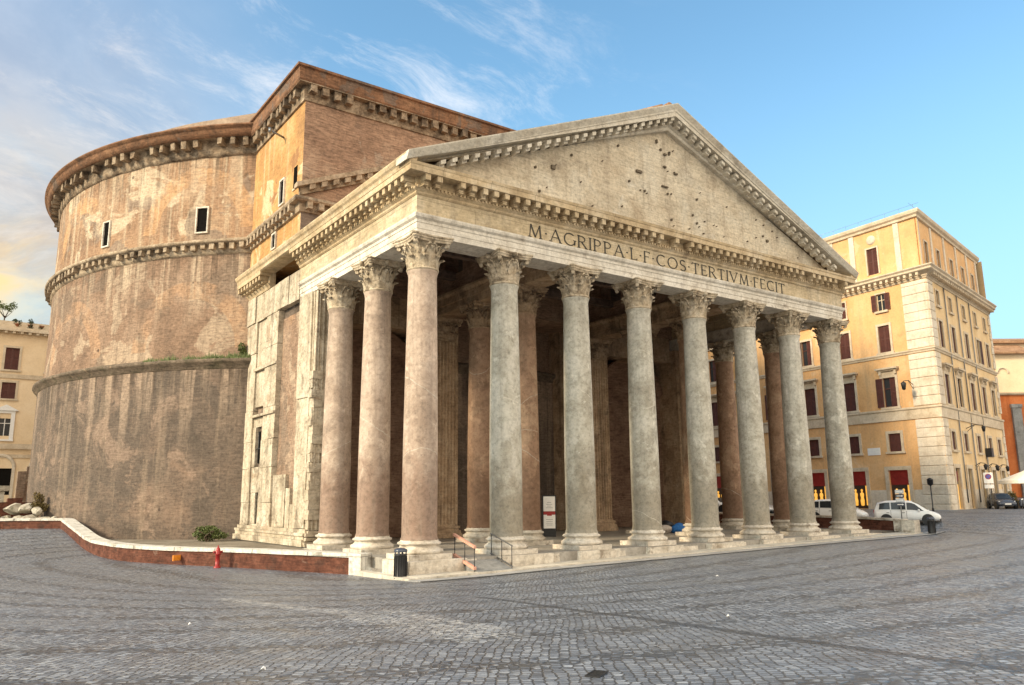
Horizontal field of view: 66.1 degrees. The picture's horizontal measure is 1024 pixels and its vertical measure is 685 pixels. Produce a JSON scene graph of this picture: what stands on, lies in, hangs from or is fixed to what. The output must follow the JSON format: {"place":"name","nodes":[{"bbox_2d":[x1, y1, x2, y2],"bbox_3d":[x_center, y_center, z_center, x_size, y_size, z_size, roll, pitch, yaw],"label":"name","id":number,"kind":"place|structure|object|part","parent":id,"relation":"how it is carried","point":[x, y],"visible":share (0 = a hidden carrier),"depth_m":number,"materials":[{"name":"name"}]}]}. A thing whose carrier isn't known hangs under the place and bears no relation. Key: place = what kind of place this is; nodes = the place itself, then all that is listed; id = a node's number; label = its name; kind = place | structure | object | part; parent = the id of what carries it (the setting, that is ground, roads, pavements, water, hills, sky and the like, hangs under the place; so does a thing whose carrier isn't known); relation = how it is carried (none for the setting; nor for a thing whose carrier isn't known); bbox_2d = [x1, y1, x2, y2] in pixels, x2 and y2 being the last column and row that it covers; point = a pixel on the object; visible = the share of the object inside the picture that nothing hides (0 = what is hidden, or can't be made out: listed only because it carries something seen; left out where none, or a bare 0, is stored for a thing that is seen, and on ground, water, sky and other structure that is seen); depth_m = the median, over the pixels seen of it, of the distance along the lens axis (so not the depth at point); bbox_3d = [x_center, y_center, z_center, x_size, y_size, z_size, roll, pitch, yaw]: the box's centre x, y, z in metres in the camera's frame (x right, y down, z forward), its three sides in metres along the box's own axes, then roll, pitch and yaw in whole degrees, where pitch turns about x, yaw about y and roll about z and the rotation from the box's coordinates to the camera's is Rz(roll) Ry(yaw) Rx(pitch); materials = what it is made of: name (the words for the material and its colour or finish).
{"place":"outdoors","nodes":[
{"label":"outdoors","id":0,"kind":"place"},
{"bbox_2d":[18,503,34,513],"bbox_3d":[-34.832,11.905,56.571,1.101,0.753,1.182,7,-13,-35],"label":"marble fragment","id":1,"kind":"object","parent":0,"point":[26,508],"visible":0.9,"depth_m":56.28,"materials":[{"name":"white stone"}]},
{"bbox_2d":[30,492,48,511],"bbox_3d":[-34.105,11.549,56.910,1.216,1.544,0.889,7,-13,-35],"label":"dry bush","id":2,"kind":"object","parent":1,"relation":"on","point":[40,503],"visible":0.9,"depth_m":56.86,"materials":[{"name":"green plant"}]},
{"bbox_2d":[21,514,38,517],"bbox_3d":[-34.231,12.678,55.900,1.424,0.943,0.938,7,-13,-35],"label":"marble fragment","id":3,"kind":"object","parent":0,"point":[30,516],"visible":0.23,"depth_m":55.74,"materials":[{"name":"white stone"}]},
{"bbox_2d":[31,507,42,515],"bbox_3d":[-33.855,12.054,56.145,0.716,0.674,0.716,7,-13,-35],"label":"marble fragment","id":4,"kind":"object","parent":3,"relation":"on","point":[37,511],"visible":1,"depth_m":56.00,"materials":[{"name":"white stone"}]},
{"bbox_2d":[108,528,893,557],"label":"earth","id":5,"kind":"structure","parent":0,"point":[223,543],"depth_m":46.51,"materials":[{"name":"brown soil"}]},
{"bbox_2d":[0,486,9,501],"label":"stone pedestal","id":6,"kind":"object","parent":5,"relation":"on","point":[3,489],"visible":0.47,"depth_m":61.72,"materials":[{"name":"stone"}]},
{"bbox_2d":[0,498,35,517],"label":"ruined wall","id":7,"kind":"structure","parent":5,"relation":"on","point":[10,501],"depth_m":57.64,"materials":[{"name":"red brick"}]},
{"bbox_2d":[14,467,28,501],"bbox_3d":[-40.368,12.941,64.987,1.212,5.350,0.856,7,-13,-35],"label":"brick stub","id":8,"kind":"object","parent":5,"relation":"on","point":[21,484],"visible":0.32,"depth_m":64.80,"materials":[{"name":"brown brick"}]},
{"bbox_2d":[0,320,48,501],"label":"cream building","id":9,"kind":"structure","parent":5,"relation":"on","point":[23,349],"depth_m":92.21,"materials":[{"name":"paint"}]},
{"bbox_2d":[0,300,17,319],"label":"tree","id":10,"kind":"object","parent":9,"relation":"on","point":[5,308],"visible":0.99,"depth_m":93.08,"materials":[{"name":"green plant"}]},
{"bbox_2d":[0,405,17,440],"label":"window","id":11,"kind":"structure","parent":9,"relation":"in","point":[5,424],"depth_m":91.14,"materials":[{"name":"white glass"}]},
{"bbox_2d":[0,380,18,400],"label":"window","id":12,"kind":"structure","parent":9,"relation":"in","point":[7,390],"depth_m":91.81,"materials":[{"name":"wood"}]},
{"bbox_2d":[0,345,22,371],"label":"window","id":13,"kind":"structure","parent":9,"relation":"in","point":[12,355],"depth_m":92.49,"materials":[{"name":"wood"}]},
{"bbox_2d":[12,318,21,326],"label":"potted bush","id":14,"kind":"object","parent":9,"relation":"on","point":[16,323],"visible":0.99,"depth_m":93.46,"materials":[{"name":"green plant"}]},
{"bbox_2d":[27,319,33,328],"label":"potted bush","id":15,"kind":"object","parent":9,"relation":"on","point":[30,325],"visible":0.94,"depth_m":94.17,"materials":[{"name":"green plant"}]},
{"bbox_2d":[192,525,228,541],"bbox_3d":[-18.714,11.886,48.841,2.022,1.105,1.958,7,-13,-35],"label":"shrub","id":16,"kind":"object","parent":5,"relation":"on","point":[206,533],"visible":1,"depth_m":48.58,"materials":[{"name":"green plant"}]},
{"bbox_2d":[26,61,881,574],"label":"temple","id":17,"kind":"structure","parent":5,"relation":"on","point":[442,323],"depth_m":48.91,"materials":[{"name":"stone"}]},
{"bbox_2d":[101,220,111,248],"bbox_3d":[-30.270,-8.069,58.865,0.880,2.040,0.240,-7,-13,30],"label":"window","id":18,"kind":"structure","parent":17,"relation":"in","point":[106,232],"depth_m":58.85,"materials":[{"name":"white stone"}]},
{"bbox_2d":[142,351,250,361],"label":"ledge grass","id":19,"kind":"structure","parent":17,"relation":"on","point":[229,355],"depth_m":52.90,"materials":[{"name":"green plant"}]},
{"bbox_2d":[194,206,209,233],"bbox_3d":[-21.859,-8.627,55.638,1.000,1.960,0.240,-3,-11,11],"label":"window","id":20,"kind":"structure","parent":17,"relation":"in","point":[202,213],"depth_m":55.60,"materials":[{"name":"black glass"}]},
{"bbox_2d":[238,342,247,355],"bbox_3d":[-18.144,0.721,53.259,0.836,1.447,0.935,-10,-14,40],"label":"ledge plant","id":21,"kind":"object","parent":17,"relation":"attached to","point":[243,349],"visible":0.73,"depth_m":53.10,"materials":[{"name":"green plant"}]},
{"bbox_2d":[270,231,276,250],"bbox_3d":[-15.271,-6.511,50.672,0.220,1.120,0.800,7,-13,-35],"label":"window","id":22,"kind":"structure","parent":17,"relation":"in","point":[274,235],"depth_m":50.68,"materials":[{"name":"white stone"}]},
{"bbox_2d":[278,177,285,207],"bbox_3d":[-14.660,-9.608,50.364,0.220,1.770,0.920,7,-13,-35],"label":"window","id":23,"kind":"structure","parent":17,"relation":"in","point":[282,183],"depth_m":50.39,"materials":[{"name":"white stone"}]},
{"bbox_2d":[292,165,297,191],"bbox_3d":[-13.357,-10.151,48.665,0.160,1.540,0.720,7,-13,-35],"label":"window","id":24,"kind":"structure","parent":17,"relation":"in","point":[296,168],"depth_m":48.66,"materials":[{"name":"glass"}]},
{"bbox_2d":[542,495,556,536],"bbox_3d":[2.370,10.989,49.906,0.880,2.580,0.139,-1,-11,2],"label":"information board","id":25,"kind":"object","parent":17,"relation":"on","point":[549,515],"visible":0.99,"depth_m":49.85,"materials":[{"name":"white metal"}]},
{"bbox_2d":[662,520,684,532],"bbox_3d":[10.864,12.458,53.324,3.040,0.843,1.557,7,-13,-35],"label":"bag heap","id":26,"kind":"object","parent":17,"relation":"on","point":[668,526],"visible":0.52,"depth_m":52.75,"materials":[{"name":"blue fabric"}]},
{"bbox_2d":[0,497,1023,684],"bbox_3d":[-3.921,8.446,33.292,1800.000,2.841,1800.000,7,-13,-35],"label":"plaza","id":27,"kind":"structure","parent":0,"point":[946,607],"depth_m":14.60,"materials":[{"name":"grey stone"}]},
{"bbox_2d":[0,518,371,574],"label":"retaining wall","id":28,"kind":"structure","parent":27,"relation":"on","point":[90,541],"depth_m":38.03,"materials":[{"name":"red brick"}]},
{"bbox_2d":[172,555,180,560],"bbox_3d":[-16.385,10.528,38.513,0.060,0.260,0.500,-5,-12,23],"label":"wall sign","id":29,"kind":"object","parent":28,"relation":"attached to","point":[176,557],"visible":1,"depth_m":38.45,"materials":[{"name":"orange metal"}]},
{"bbox_2d":[213,545,222,567],"bbox_3d":[-13.780,10.026,36.878,0.420,1.020,0.312,7,-13,-35],"label":"fire hydrant","id":30,"kind":"object","parent":27,"relation":"on","point":[218,552],"visible":1,"depth_m":36.80,"materials":[{"name":"red metal"}]},
{"bbox_2d":[355,570,417,580],"bbox_3d":[-5.242,9.685,32.234,0.397,0.400,4.950,7,-13,-35],"label":"pavement corner","id":31,"kind":"object","parent":27,"relation":"on","point":[371,574],"visible":0.44,"depth_m":32.29,"materials":[{"name":"stone"}]},
{"bbox_2d":[394,548,407,578],"bbox_3d":[-4.436,8.788,31.342,0.551,1.204,0.551,7,-13,-35],"label":"litter bin","id":32,"kind":"object","parent":31,"relation":"on","point":[400,565],"visible":0.89,"depth_m":31.15,"materials":[{"name":"black metal"}]},
{"bbox_2d":[584,670,607,677],"bbox_3d":[0.954,3.763,8.881,0.180,0.062,0.320,-5,-12,24],"label":"drain grate","id":33,"kind":"object","parent":27,"relation":"on","point":[596,673],"visible":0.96,"depth_m":8.87,"materials":[{"name":"black metal"}]},
{"bbox_2d":[408,531,943,581],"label":"kerb","id":34,"kind":"structure","parent":27,"relation":"on","point":[597,564],"depth_m":36.97,"materials":[{"name":"beige stone"}]},
{"bbox_2d":[926,517,935,533],"bbox_3d":[27.538,12.001,51.712,0.497,1.086,0.497,7,-13,-35],"label":"litter bin","id":35,"kind":"object","parent":34,"relation":"on","point":[931,526],"visible":1,"depth_m":51.55,"materials":[{"name":"black metal"}]},
{"bbox_2d":[423,532,943,581],"bbox_3d":[12.605,10.682,40.588,39.300,0.534,0.160,7,-13,-35],"label":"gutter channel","id":36,"kind":"object","parent":27,"relation":"on","point":[678,557],"visible":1,"depth_m":36.88,"materials":[{"name":"grey stone"}]},
{"bbox_2d":[718,497,722,511],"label":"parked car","id":37,"kind":"object","parent":27,"relation":"on","point":[720,504],"visible":0.1,"depth_m":74.81,"materials":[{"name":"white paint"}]},
{"bbox_2d":[769,505,773,513],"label":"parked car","id":38,"kind":"object","parent":27,"relation":"on","point":[771,509],"visible":0.09,"depth_m":68.71,"materials":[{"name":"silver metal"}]},
{"bbox_2d":[719,512,920,532],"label":"retaining wall","id":39,"kind":"structure","parent":27,"relation":"on","point":[891,524],"depth_m":54.95,"materials":[{"name":"red brick"}]},
{"bbox_2d":[814,499,868,516],"bbox_3d":[24.713,12.796,59.950,4.242,1.746,2.080,-10,-15,41],"label":"parked car","id":40,"kind":"object","parent":27,"relation":"on","point":[822,506],"visible":0.32,"depth_m":59.77,"materials":[{"name":"white paint"}]},
{"bbox_3d":[23.832,12.301,59.797,0.920,0.514,0.114,-10,-15,41],"label":"side window","id":41,"kind":"part","parent":40,"relation":"part of","materials":[{"name":"black glass"}]},
{"bbox_2d":[708,203,1011,509],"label":"palazzo","id":42,"kind":"structure","parent":27,"relation":"on","point":[921,389],"depth_m":77.74,"materials":[{"name":"paint"}]},
{"bbox_2d":[708,359,715,383],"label":"window","id":43,"kind":"structure","parent":42,"relation":"in","point":[712,374],"depth_m":96.64,"materials":[{"name":"wood"}]},
{"bbox_2d":[711,394,717,427],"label":"window","id":44,"kind":"structure","parent":42,"relation":"in","point":[713,396],"depth_m":95.61,"materials":[{"name":"wood"}]},
{"bbox_2d":[715,445,719,462],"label":"window","id":45,"kind":"structure","parent":42,"relation":"in","point":[717,458],"depth_m":94.68,"materials":[{"name":"stone"}]},
{"bbox_2d":[763,386,767,419],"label":"window","id":46,"kind":"structure","parent":42,"relation":"in","point":[763,386],"depth_m":88.77,"materials":[{"name":"stone"}]},
{"bbox_2d":[800,338,814,367],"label":"window","id":47,"kind":"structure","parent":42,"relation":"in","point":[807,347],"depth_m":84.87,"materials":[{"name":"stone"}]},
{"bbox_2d":[803,378,819,417],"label":"window","id":48,"kind":"structure","parent":42,"relation":"in","point":[811,396],"depth_m":83.78,"materials":[{"name":"wood"}]},
{"bbox_2d":[809,437,822,457],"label":"window","id":49,"kind":"structure","parent":42,"relation":"in","point":[815,442],"depth_m":82.80,"materials":[{"name":"wood"}]},
{"bbox_2d":[842,301,848,320],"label":"window","id":50,"kind":"structure","parent":42,"relation":"in","point":[844,316],"depth_m":81.20,"materials":[{"name":"stone"}]},
{"bbox_2d":[840,330,853,360],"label":"window","id":51,"kind":"structure","parent":42,"relation":"in","point":[846,352],"depth_m":80.79,"materials":[{"name":"wood"}]},
{"bbox_2d":[843,372,859,413],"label":"window","id":52,"kind":"structure","parent":42,"relation":"in","point":[851,394],"depth_m":79.75,"materials":[{"name":"wood"}]},
{"bbox_2d":[849,433,863,455],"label":"window","id":53,"kind":"structure","parent":42,"relation":"in","point":[856,448],"depth_m":78.78,"materials":[{"name":"wood"}]},
{"bbox_2d":[864,245,880,275],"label":"window","id":54,"kind":"structure","parent":42,"relation":"in","point":[873,262],"depth_m":79.71,"materials":[{"name":"wood"}]},
{"bbox_2d":[871,291,889,313],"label":"window","id":55,"kind":"structure","parent":42,"relation":"in","point":[883,301],"depth_m":77.94,"materials":[{"name":"wood"}]},
{"bbox_2d":[875,322,894,354],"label":"window","id":56,"kind":"structure","parent":42,"relation":"in","point":[884,333],"depth_m":77.18,"materials":[{"name":"wood"}]},
{"bbox_2d":[874,366,901,409],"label":"window","id":57,"kind":"structure","parent":42,"relation":"in","point":[891,388],"depth_m":76.39,"materials":[{"name":"wood"}]},
{"bbox_2d":[885,430,905,453],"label":"window","id":58,"kind":"structure","parent":42,"relation":"in","point":[896,445],"depth_m":75.23,"materials":[{"name":"wood"}]},
{"bbox_2d":[922,239,929,262],"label":"window","id":59,"kind":"structure","parent":42,"relation":"in","point":[925,241],"depth_m":77.56,"materials":[{"name":"stone"}]},
{"bbox_2d":[934,288,942,308],"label":"window","id":60,"kind":"structure","parent":42,"relation":"in","point":[939,306],"depth_m":75.74,"materials":[{"name":"stone"}]},
{"bbox_2d":[935,248,941,268],"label":"window","id":61,"kind":"structure","parent":42,"relation":"in","point":[936,249],"depth_m":80.45,"materials":[{"name":"stone"}]},
{"bbox_2d":[937,317,947,350],"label":"window","id":62,"kind":"structure","parent":42,"relation":"in","point":[940,330],"depth_m":75.47,"materials":[{"name":"stone"}]},
{"bbox_2d":[942,362,954,406],"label":"window","id":63,"kind":"structure","parent":42,"relation":"in","point":[946,367],"depth_m":74.44,"materials":[{"name":"stone"}]},
{"bbox_2d":[947,296,954,315],"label":"window","id":64,"kind":"structure","parent":42,"relation":"in","point":[951,313],"depth_m":78.74,"materials":[{"name":"stone"}]},
{"bbox_2d":[948,258,954,276],"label":"window","id":65,"kind":"structure","parent":42,"relation":"in","point":[950,259],"depth_m":83.82,"materials":[{"name":"stone"}]},
{"bbox_2d":[949,428,959,451],"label":"window","id":66,"kind":"structure","parent":42,"relation":"in","point":[954,449],"depth_m":73.50,"materials":[{"name":"stone"}]},
{"bbox_2d":[950,324,959,355],"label":"window","id":67,"kind":"structure","parent":42,"relation":"in","point":[952,331],"depth_m":78.47,"materials":[{"name":"stone"}]},
{"bbox_2d":[954,367,966,409],"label":"window","id":68,"kind":"structure","parent":42,"relation":"in","point":[959,372],"depth_m":77.50,"materials":[{"name":"stone"}]},
{"bbox_2d":[960,266,965,284],"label":"window","id":69,"kind":"structure","parent":42,"relation":"in","point":[961,267],"depth_m":86.86,"materials":[{"name":"stone"}]},
{"bbox_2d":[960,304,967,322],"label":"window","id":70,"kind":"structure","parent":42,"relation":"in","point":[964,320],"depth_m":82.15,"materials":[{"name":"stone"}]},
{"bbox_2d":[962,431,971,453],"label":"window","id":71,"kind":"structure","parent":42,"relation":"in","point":[965,440],"depth_m":76.47,"materials":[{"name":"stone"}]},
{"bbox_2d":[963,331,972,361],"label":"window","id":72,"kind":"structure","parent":42,"relation":"in","point":[966,337],"depth_m":81.94,"materials":[{"name":"stone"}]},
{"bbox_2d":[970,273,975,291],"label":"window","id":73,"kind":"structure","parent":42,"relation":"in","point":[972,275],"depth_m":89.73,"materials":[{"name":"stone"}]},
{"bbox_2d":[967,373,979,413],"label":"window","id":74,"kind":"structure","parent":42,"relation":"in","point":[972,376],"depth_m":80.88,"materials":[{"name":"stone"}]},
{"bbox_2d":[972,311,978,328],"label":"window","id":75,"kind":"structure","parent":42,"relation":"in","point":[975,326],"depth_m":85.29,"materials":[{"name":"stone"}]},
{"bbox_2d":[975,337,983,365],"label":"window","id":76,"kind":"structure","parent":42,"relation":"in","point":[976,339],"depth_m":85.22,"materials":[{"name":"stone"}]},
{"bbox_2d":[975,433,984,454],"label":"window","id":77,"kind":"structure","parent":42,"relation":"in","point":[979,443],"depth_m":79.92,"materials":[{"name":"stone"}]},
{"bbox_2d":[981,317,987,333],"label":"window","id":78,"kind":"structure","parent":42,"relation":"in","point":[985,331],"depth_m":88.10,"materials":[{"name":"stone"}]},
{"bbox_2d":[979,377,990,415],"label":"window","id":79,"kind":"structure","parent":42,"relation":"in","point":[983,381],"depth_m":84.08,"materials":[{"name":"stone"}]},
{"bbox_2d":[984,342,993,370],"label":"window","id":80,"kind":"structure","parent":42,"relation":"in","point":[987,351],"depth_m":87.93,"materials":[{"name":"stone"}]},
{"bbox_2d":[987,435,995,456],"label":"window","id":81,"kind":"structure","parent":42,"relation":"in","point":[990,443],"depth_m":83.27,"materials":[{"name":"stone"}]},
{"bbox_2d":[988,381,999,418],"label":"window","id":82,"kind":"structure","parent":42,"relation":"in","point":[992,384],"depth_m":86.84,"materials":[{"name":"stone"}]},
{"bbox_2d":[996,437,1004,457],"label":"window","id":83,"kind":"structure","parent":42,"relation":"in","point":[1000,453],"depth_m":85.98,"materials":[{"name":"stone"}]},
{"bbox_2d":[895,489,904,518],"bbox_3d":[27.093,11.659,54.836,0.560,2.800,0.091,-5,-12,22],"label":"direction sign","id":84,"kind":"object","parent":27,"relation":"on","point":[899,497],"visible":0.94,"depth_m":54.94,"materials":[{"name":"grey metal"}]},
{"bbox_2d":[873,500,940,524],"bbox_3d":[28.159,12.113,56.144,4.242,1.746,2.080,-6,-13,28],"label":"parked car","id":85,"kind":"object","parent":27,"relation":"on","point":[912,510],"visible":0.53,"depth_m":55.53,"materials":[{"name":"white paint"}]},
{"bbox_3d":[26.570,11.679,56.234,0.730,0.489,0.114,-7,-13,30],"label":"side window","id":86,"kind":"part","parent":85,"relation":"part of","materials":[{"name":"black glass"}]},
{"bbox_3d":[27.357,11.579,55.802,0.920,0.514,0.114,-6,-13,28],"label":"side window","id":87,"kind":"part","parent":85,"relation":"part of","materials":[{"name":"black glass"}]},
{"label":"side window","id":88,"kind":"part","parent":85,"relation":"part of","materials":[{"name":"black glass"}]},
{"bbox_2d":[926,478,934,511],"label":"post lamp","id":89,"kind":"object","parent":27,"relation":"on","point":[930,482],"visible":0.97,"depth_m":66.74,"materials":[{"name":"black metal"}]},
{"bbox_2d":[983,472,993,508],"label":"parking sign","id":90,"kind":"object","parent":27,"relation":"on","point":[988,477],"visible":0.95,"depth_m":73.43,"materials":[{"name":"grey metal"}]},
{"bbox_2d":[986,493,1017,508],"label":"car","id":91,"kind":"object","parent":27,"relation":"on","point":[1006,500],"visible":0.98,"depth_m":73.49,"materials":[{"name":"blue paint"}]},
{"bbox_2d":[992,338,1023,496],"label":"orange building","id":92,"kind":"structure","parent":27,"relation":"on","point":[1009,357],"depth_m":112.60,"materials":[{"name":"paint"}]},
{"bbox_2d":[998,471,1023,483],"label":"parasol","id":93,"kind":"object","parent":27,"relation":"on","point":[1017,478],"visible":1,"depth_m":75.52,"materials":[{"name":"white fabric"}]},
{"bbox_2d":[1004,491,1019,508],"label":"planter hedge","id":94,"kind":"object","parent":27,"relation":"on","point":[1012,494],"visible":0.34,"depth_m":74.91,"materials":[{"name":"green plant"}]},
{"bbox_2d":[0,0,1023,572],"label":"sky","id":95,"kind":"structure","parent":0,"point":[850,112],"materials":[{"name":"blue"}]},
{"bbox_2d":[393,532,922,579],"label":"pavement","id":96,"kind":"structure","parent":0,"point":[515,568],"depth_m":37.73,"materials":[{"name":"stone"}]},
{"bbox_2d":[453,533,512,571],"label":"access ramp","id":97,"kind":"structure","parent":96,"relation":"on","point":[482,565],"depth_m":33.26,"materials":[{"name":"black metal"}]},
{"bbox_2d":[1019,499,1023,508],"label":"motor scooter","id":98,"kind":"object","parent":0,"point":[1021,503],"visible":1,"depth_m":73.51,"materials":[{"name":"metal"}]},
{"bbox_3d":[-36.441,12.930,56.421,1.051,1.087,1.476,7,-13,-35],"label":"marble fragment","id":99,"kind":"object","parent":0,"visible":0},
{"bbox_2d":[3,503,21,514],"bbox_3d":[-35.921,12.015,56.816,1.426,0.866,0.962,7,-13,-35],"label":"marble fragment","id":100,"kind":"object","parent":99,"relation":"on","point":[11,509],"visible":0.78,"depth_m":56.53,"materials":[{"name":"white stone"}]}
]}

